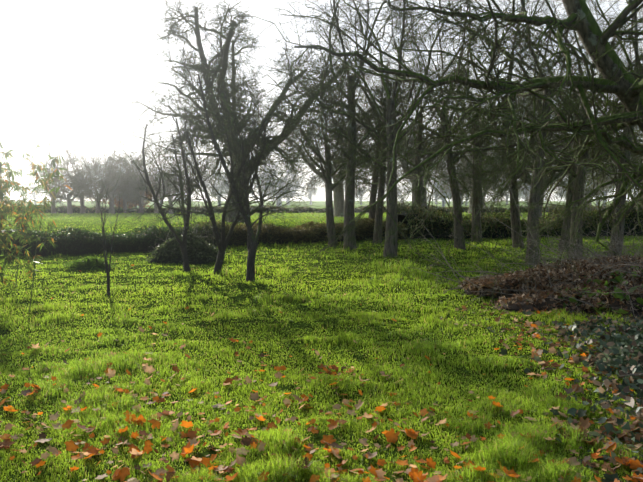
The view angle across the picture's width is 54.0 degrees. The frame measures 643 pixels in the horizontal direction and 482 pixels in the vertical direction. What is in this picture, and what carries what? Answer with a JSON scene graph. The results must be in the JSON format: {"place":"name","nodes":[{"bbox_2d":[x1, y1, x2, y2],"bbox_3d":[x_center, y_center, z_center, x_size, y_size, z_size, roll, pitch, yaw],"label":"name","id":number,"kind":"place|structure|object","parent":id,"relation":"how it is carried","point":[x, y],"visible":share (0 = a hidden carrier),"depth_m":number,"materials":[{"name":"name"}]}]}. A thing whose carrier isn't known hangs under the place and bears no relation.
{"place":"outdoors","nodes":[
{"label":"outdoors","id":0,"kind":"place"},
{"bbox_2d":[12,201,627,218],"bbox_3d":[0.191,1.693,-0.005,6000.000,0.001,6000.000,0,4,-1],"label":"ground","id":1,"kind":"structure","parent":0,"point":[303,204],"depth_m":187.77,"materials":[{"name":"green plant"}]},
{"bbox_2d":[15,181,43,203],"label":"distant tree","id":2,"kind":"object","parent":1,"relation":"on","point":[35,197],"depth_m":291.56,"materials":[{"name":"grey plant"}]},
{"bbox_2d":[20,148,96,212],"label":"tree","id":3,"kind":"object","parent":1,"relation":"on","point":[53,205],"depth_m":83.56,"materials":[{"name":"grey plant"}]},
{"bbox_2d":[33,145,111,212],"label":"tree","id":4,"kind":"object","parent":1,"relation":"on","point":[82,207],"depth_m":83.05,"materials":[{"name":"grey plant"}]},
{"bbox_2d":[46,154,114,213],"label":"tree","id":5,"kind":"object","parent":1,"relation":"on","point":[69,205],"depth_m":81.99,"materials":[{"name":"grey plant"}]},
{"bbox_2d":[61,255,117,270],"bbox_3d":[-5.624,0.542,15.220,1.425,0.414,1.021,0,4,-1],"label":"tussock","id":6,"kind":"object","parent":1,"relation":"on","point":[86,261],"depth_m":15.02,"materials":[{"name":"green plant"}]},
{"bbox_2d":[59,138,132,212],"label":"tree","id":7,"kind":"object","parent":1,"relation":"on","point":[102,190],"depth_m":84.06,"materials":[{"name":"grey plant"}]},
{"bbox_2d":[75,145,152,213],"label":"tree","id":8,"kind":"object","parent":1,"relation":"on","point":[111,195],"depth_m":81.13,"materials":[{"name":"grey plant"}]},
{"bbox_2d":[93,155,153,212],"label":"tree","id":9,"kind":"object","parent":1,"relation":"on","point":[125,204],"depth_m":85.67,"materials":[{"name":"grey plant"}]},
{"bbox_2d":[92,144,166,212],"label":"tree","id":10,"kind":"object","parent":1,"relation":"on","point":[138,194],"depth_m":84.03,"materials":[{"name":"grey plant"}]},
{"bbox_2d":[100,183,160,208],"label":"bush","id":11,"kind":"object","parent":1,"relation":"on","point":[118,205],"depth_m":93.27,"materials":[{"name":"plant"}]},
{"bbox_2d":[124,164,185,213],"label":"tree","id":12,"kind":"object","parent":1,"relation":"on","point":[155,205],"depth_m":82.37,"materials":[{"name":"grey plant"}]},
{"bbox_2d":[136,159,173,205],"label":"distant tree","id":13,"kind":"object","parent":1,"relation":"on","point":[159,173],"depth_m":206.94,"materials":[{"name":"grey plant"}]},
{"bbox_2d":[123,159,197,213],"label":"tree","id":14,"kind":"object","parent":1,"relation":"on","point":[171,198],"depth_m":81.53,"materials":[{"name":"grey plant"}]},
{"bbox_2d":[145,145,216,212],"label":"tree","id":15,"kind":"object","parent":1,"relation":"on","point":[181,158],"depth_m":82.51,"materials":[{"name":"grey plant"}]},
{"bbox_2d":[0,213,409,257],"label":"hedge","id":16,"kind":"object","parent":1,"relation":"on","point":[129,237],"depth_m":20.97,"materials":[{"name":"green plant"}]},
{"bbox_2d":[200,163,251,206],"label":"distant tree","id":17,"kind":"object","parent":1,"relation":"on","point":[222,184],"depth_m":179.47,"materials":[{"name":"grey plant"}]},
{"bbox_2d":[209,168,255,203],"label":"distant tree","id":18,"kind":"object","parent":1,"relation":"on","point":[225,187],"depth_m":215.68,"materials":[{"name":"grey plant"}]},
{"bbox_2d":[249,161,292,200],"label":"distant tree","id":19,"kind":"object","parent":1,"relation":"on","point":[272,180],"depth_m":183.01,"materials":[{"name":"grey plant"}]},
{"bbox_2d":[251,144,305,206],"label":"distant tree","id":20,"kind":"object","parent":1,"relation":"on","point":[277,195],"depth_m":181.22,"materials":[{"name":"grey plant"}]},
{"bbox_2d":[272,177,297,204],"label":"distant tree","id":21,"kind":"object","parent":1,"relation":"on","point":[281,197],"depth_m":228.76,"materials":[{"name":"grey plant"}]},
{"bbox_2d":[274,161,306,204],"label":"distant tree","id":22,"kind":"object","parent":1,"relation":"on","point":[287,199],"depth_m":262.15,"materials":[{"name":"grey plant"}]},
{"bbox_2d":[9,204,606,212],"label":"hedge","id":23,"kind":"object","parent":1,"relation":"on","point":[268,206],"depth_m":87.07,"materials":[{"name":"green plant"}]},
{"bbox_2d":[291,176,324,204],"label":"distant tree","id":24,"kind":"object","parent":1,"relation":"on","point":[308,194],"depth_m":277.46,"materials":[{"name":"grey plant"}]},
{"bbox_2d":[271,93,386,216],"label":"oak","id":25,"kind":"object","parent":1,"relation":"on","point":[338,201],"depth_m":65.37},
{"bbox_2d":[355,180,370,204],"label":"distant tree","id":26,"kind":"object","parent":1,"relation":"on","point":[362,194],"depth_m":253.61,"materials":[{"name":"grey plant"}]},
{"bbox_2d":[385,183,410,202],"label":"distant tree","id":27,"kind":"object","parent":1,"relation":"on","point":[400,192],"depth_m":291.41,"materials":[{"name":"grey plant"}]},
{"bbox_2d":[345,49,500,210],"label":"oak","id":28,"kind":"object","parent":1,"relation":"on","point":[404,171],"depth_m":53.28,"materials":[{"name":"green plant"}]},
{"bbox_2d":[405,178,444,201],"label":"distant tree","id":29,"kind":"object","parent":1,"relation":"on","point":[426,191],"depth_m":191.98,"materials":[{"name":"grey plant"}]},
{"bbox_2d":[431,176,460,206],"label":"distant tree","id":30,"kind":"object","parent":1,"relation":"on","point":[444,202],"depth_m":184.15,"materials":[{"name":"grey plant"}]},
{"bbox_2d":[441,144,499,201],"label":"tree","id":31,"kind":"object","parent":1,"relation":"on","point":[468,181],"depth_m":99.26,"materials":[{"name":"grey plant"}]},
{"bbox_2d":[430,137,521,213],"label":"oak","id":32,"kind":"object","parent":1,"relation":"on","point":[470,205],"depth_m":82.49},
{"bbox_2d":[464,138,516,206],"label":"tree","id":33,"kind":"object","parent":1,"relation":"on","point":[494,188],"depth_m":127.99,"materials":[{"name":"grey plant"}]},
{"bbox_2d":[490,183,524,204],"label":"distant tree","id":34,"kind":"object","parent":1,"relation":"on","point":[508,194],"depth_m":270.91,"materials":[{"name":"grey plant"}]},
{"bbox_2d":[397,193,642,239],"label":"hedge","id":35,"kind":"object","parent":1,"relation":"on","point":[465,225],"depth_m":27.95,"materials":[{"name":"green plant"}]},
{"bbox_2d":[458,93,610,218],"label":"oak","id":36,"kind":"object","parent":1,"relation":"on","point":[554,147],"depth_m":46.97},
{"bbox_2d":[517,179,553,196],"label":"distant tree","id":37,"kind":"object","parent":1,"relation":"on","point":[526,189],"depth_m":251.78,"materials":[{"name":"grey plant"}]},
{"bbox_2d":[553,186,565,199],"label":"distant tree","id":38,"kind":"object","parent":1,"relation":"on","point":[560,193],"depth_m":302.71,"materials":[{"name":"grey plant"}]},
{"bbox_2d":[493,61,642,210],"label":"oak","id":39,"kind":"object","parent":1,"relation":"on","point":[606,160],"depth_m":60.90,"materials":[{"name":"green plant"}]},
{"bbox_2d":[527,266,642,314],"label":"brush pile greens","id":40,"kind":"object","parent":1,"relation":"on","point":[617,279],"depth_m":8.95,"materials":[{"name":"green plant"}]},
{"bbox_2d":[561,167,629,204],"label":"tree","id":41,"kind":"object","parent":1,"relation":"on","point":[608,188],"depth_m":104.46,"materials":[{"name":"grey plant"}]},
{"bbox_2d":[571,111,642,192],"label":"oak","id":42,"kind":"object","parent":1,"relation":"on","point":[631,160],"depth_m":70.39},
{"bbox_2d":[0,0,642,200],"bbox_3d":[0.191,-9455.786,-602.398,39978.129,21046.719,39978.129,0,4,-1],"label":"sky","id":43,"kind":"structure","parent":0,"point":[42,42],"depth_m":18310.01,"materials":[{"name":"white"}]},
{"bbox_2d":[0,208,642,481],"bbox_3d":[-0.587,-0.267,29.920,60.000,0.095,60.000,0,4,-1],"label":"meadow","id":44,"kind":"structure","parent":0,"point":[316,439],"depth_m":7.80,"materials":[{"name":"green plant"}]},
{"bbox_2d":[0,149,57,311],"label":"bamboo culms","id":45,"kind":"object","parent":44,"relation":"on","point":[26,236],"visible":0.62,"depth_m":9.05,"materials":[{"name":"green plant"}]},
{"bbox_2d":[0,139,71,287],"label":"bamboo clump leaves","id":46,"kind":"object","parent":45,"relation":"on","point":[7,208],"visible":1,"depth_m":9.17,"materials":[{"name":"green plant"}]},
{"bbox_2d":[3,142,65,285],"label":"bamboo culms","id":47,"kind":"object","parent":44,"relation":"on","point":[18,221],"visible":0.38,"depth_m":12.20,"materials":[{"name":"green plant"}]},
{"bbox_2d":[0,141,65,248],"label":"bamboo clump leaves","id":48,"kind":"object","parent":47,"relation":"on","point":[25,188],"visible":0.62,"depth_m":12.53,"materials":[{"name":"green plant"}]},
{"bbox_2d":[91,179,131,295],"bbox_3d":[-3.660,-0.046,10.966,0.724,2.137,0.726,-1,4,-19],"label":"sapling","id":49,"kind":"object","parent":44,"relation":"on","point":[106,266],"visible":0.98,"depth_m":10.94,"materials":[{"name":"brown plant"}]},
{"bbox_2d":[107,86,231,271],"bbox_3d":[-3.671,-1.411,14.900,2.824,4.422,4.441,0,4,-1],"label":"young tree","id":50,"kind":"object","parent":44,"relation":"on","point":[183,245],"visible":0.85,"depth_m":14.62,"materials":[{"name":"brown plant"}]},
{"bbox_2d":[144,215,216,257],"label":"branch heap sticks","id":51,"kind":"object","parent":44,"relation":"on","point":[189,242],"visible":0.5,"depth_m":17.18,"materials":[{"name":"brown wood"}]},
{"bbox_2d":[144,233,225,263],"bbox_3d":[-3.713,0.187,17.383,2.176,0.834,1.855,0,4,-1],"label":"bush","id":52,"kind":"object","parent":44,"relation":"on","point":[162,249],"depth_m":16.92,"materials":[{"name":"green plant"}]},
{"bbox_2d":[132,65,315,273],"bbox_3d":[-1.903,-1.263,12.878,4.070,4.424,2.895,-2,4,-29],"label":"young tree","id":53,"kind":"object","parent":44,"relation":"on","point":[222,243],"visible":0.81,"depth_m":12.89,"materials":[{"name":"brown plant"}]},
{"bbox_2d":[166,24,320,282],"bbox_3d":[-1.598,-1.632,12.801,3.227,5.140,2.876,-1,4,-22],"label":"young tree","id":54,"kind":"object","parent":44,"relation":"on","point":[252,243],"visible":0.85,"depth_m":12.74,"materials":[{"name":"brown plant"}]},
{"bbox_2d":[116,0,374,222],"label":"tree","id":55,"kind":"object","parent":44,"relation":"on","point":[224,52],"visible":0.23,"depth_m":47.16,"materials":[{"name":"brown plant"}]},
{"bbox_2d":[239,0,387,246],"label":"tree","id":56,"kind":"object","parent":44,"relation":"on","point":[328,175],"visible":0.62,"depth_m":23.00,"materials":[{"name":"brown plant"}]},
{"bbox_2d":[0,264,642,481],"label":"fallen leaves","id":57,"kind":"object","parent":44,"relation":"on","point":[391,435],"visible":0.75,"depth_m":4.34,"materials":[{"name":"orange plant"}]},
{"bbox_2d":[243,0,427,249],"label":"tree","id":58,"kind":"object","parent":44,"relation":"on","point":[349,207],"visible":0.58,"depth_m":21.00,"materials":[{"name":"brown plant"}]},
{"bbox_2d":[247,0,458,243],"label":"tree","id":59,"kind":"object","parent":44,"relation":"on","point":[380,191],"visible":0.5,"depth_m":24.36,"materials":[{"name":"brown plant"}]},
{"bbox_2d":[271,0,499,218],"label":"tree","id":60,"kind":"object","parent":44,"relation":"on","point":[372,213],"visible":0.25,"depth_m":27.40,"materials":[{"name":"brown plant"}]},
{"bbox_2d":[283,0,542,256],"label":"tree","id":61,"kind":"object","parent":44,"relation":"on","point":[391,244],"visible":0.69,"depth_m":18.26,"materials":[{"name":"brown plant"}]},
{"bbox_2d":[185,0,642,321],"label":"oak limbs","id":62,"kind":"object","parent":44,"relation":"on","point":[621,83],"visible":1,"depth_m":7.53,"materials":[{"name":"brown plant"}]},
{"bbox_2d":[360,0,489,207],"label":"tree","id":63,"kind":"object","parent":44,"relation":"on","point":[417,160],"visible":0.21,"depth_m":29.18,"materials":[{"name":"brown plant"}]},
{"bbox_2d":[300,0,580,249],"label":"tree","id":64,"kind":"object","parent":44,"relation":"on","point":[456,198],"visible":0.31,"depth_m":21.35,"materials":[{"name":"brown plant"}]},
{"bbox_2d":[400,7,572,215],"bbox_3d":[7.497,-5.088,29.217,7.151,10.009,8.519,-1,2,-22],"label":"tree","id":65,"kind":"object","parent":44,"relation":"on","point":[471,124],"visible":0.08,"depth_m":30.07,"materials":[{"name":"brown plant"}]},
{"bbox_2d":[391,0,582,247],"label":"tree","id":66,"kind":"object","parent":44,"relation":"on","point":[515,220],"visible":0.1,"depth_m":22.22,"materials":[{"name":"brown plant"}]},
{"bbox_2d":[374,0,642,264],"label":"tree","id":67,"kind":"object","parent":44,"relation":"on","point":[533,193],"visible":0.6,"depth_m":16.41,"materials":[{"name":"brown plant"}]},
{"bbox_2d":[397,0,620,241],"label":"tree","id":68,"kind":"object","parent":44,"relation":"on","point":[475,206],"visible":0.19,"depth_m":26.13,"materials":[{"name":"brown plant"}]},
{"bbox_2d":[404,156,642,322],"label":"brush pile sticks","id":69,"kind":"object","parent":44,"relation":"on","point":[597,255],"visible":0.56,"depth_m":10.00,"materials":[{"name":"wood"}]},
{"bbox_2d":[426,0,642,249],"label":"tree","id":70,"kind":"object","parent":44,"relation":"on","point":[567,220],"visible":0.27,"depth_m":20.73,"materials":[{"name":"brown plant"}]},
{"bbox_2d":[427,0,642,257],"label":"tree","id":71,"kind":"object","parent":44,"relation":"on","point":[578,196],"visible":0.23,"depth_m":17.50,"materials":[{"name":"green plant"}]},
{"bbox_2d":[437,0,642,142],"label":"tree","id":72,"kind":"object","parent":44,"relation":"on","point":[556,42],"visible":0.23,"depth_m":18.51,"materials":[{"name":"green plant"}]},
{"bbox_2d":[440,305,642,481],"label":"leaf litter strip","id":73,"kind":"object","parent":44,"relation":"on","point":[585,424],"visible":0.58,"depth_m":4.78,"materials":[{"name":"brown plant"}]},
{"bbox_2d":[457,254,642,319],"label":"brush pile","id":74,"kind":"object","parent":44,"relation":"on","point":[486,281],"depth_m":9.79,"materials":[{"name":"brown wood"}]},
{"bbox_2d":[510,0,642,255],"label":"tree","id":75,"kind":"object","parent":44,"relation":"on","point":[623,201],"visible":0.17,"depth_m":16.45,"materials":[{"name":"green plant"}]},
{"bbox_2d":[537,298,641,365],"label":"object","id":76,"kind":"object","parent":44,"relation":"on","point":[564,334],"visible":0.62,"depth_m":7.40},
{"bbox_2d":[556,48,642,179],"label":"tree","id":77,"kind":"object","parent":44,"relation":"on","point":[598,74],"visible":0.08,"depth_m":22.82,"materials":[{"name":"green plant"}]},
{"bbox_2d":[564,354,642,460],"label":"ivy heap","id":78,"kind":"object","parent":44,"relation":"on","point":[626,384],"depth_m":5.19,"materials":[{"name":"green plant"}]},
{"bbox_2d":[619,368,642,397],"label":"ivy sticks","id":79,"kind":"object","parent":44,"relation":"on","point":[632,374],"visible":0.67,"depth_m":5.59,"materials":[{"name":"brown wood"}]},
{"bbox_2d":[512,238,619,268],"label":"pale brush sticks","id":80,"kind":"object","parent":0,"point":[565,256],"visible":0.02,"depth_m":12.63,"materials":[{"name":"wood"}]},
{"bbox_2d":[544,312,642,378],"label":"ivy bank","id":81,"kind":"structure","parent":0,"point":[633,330],"depth_m":6.79,"materials":[{"name":"green plant"}]}
]}

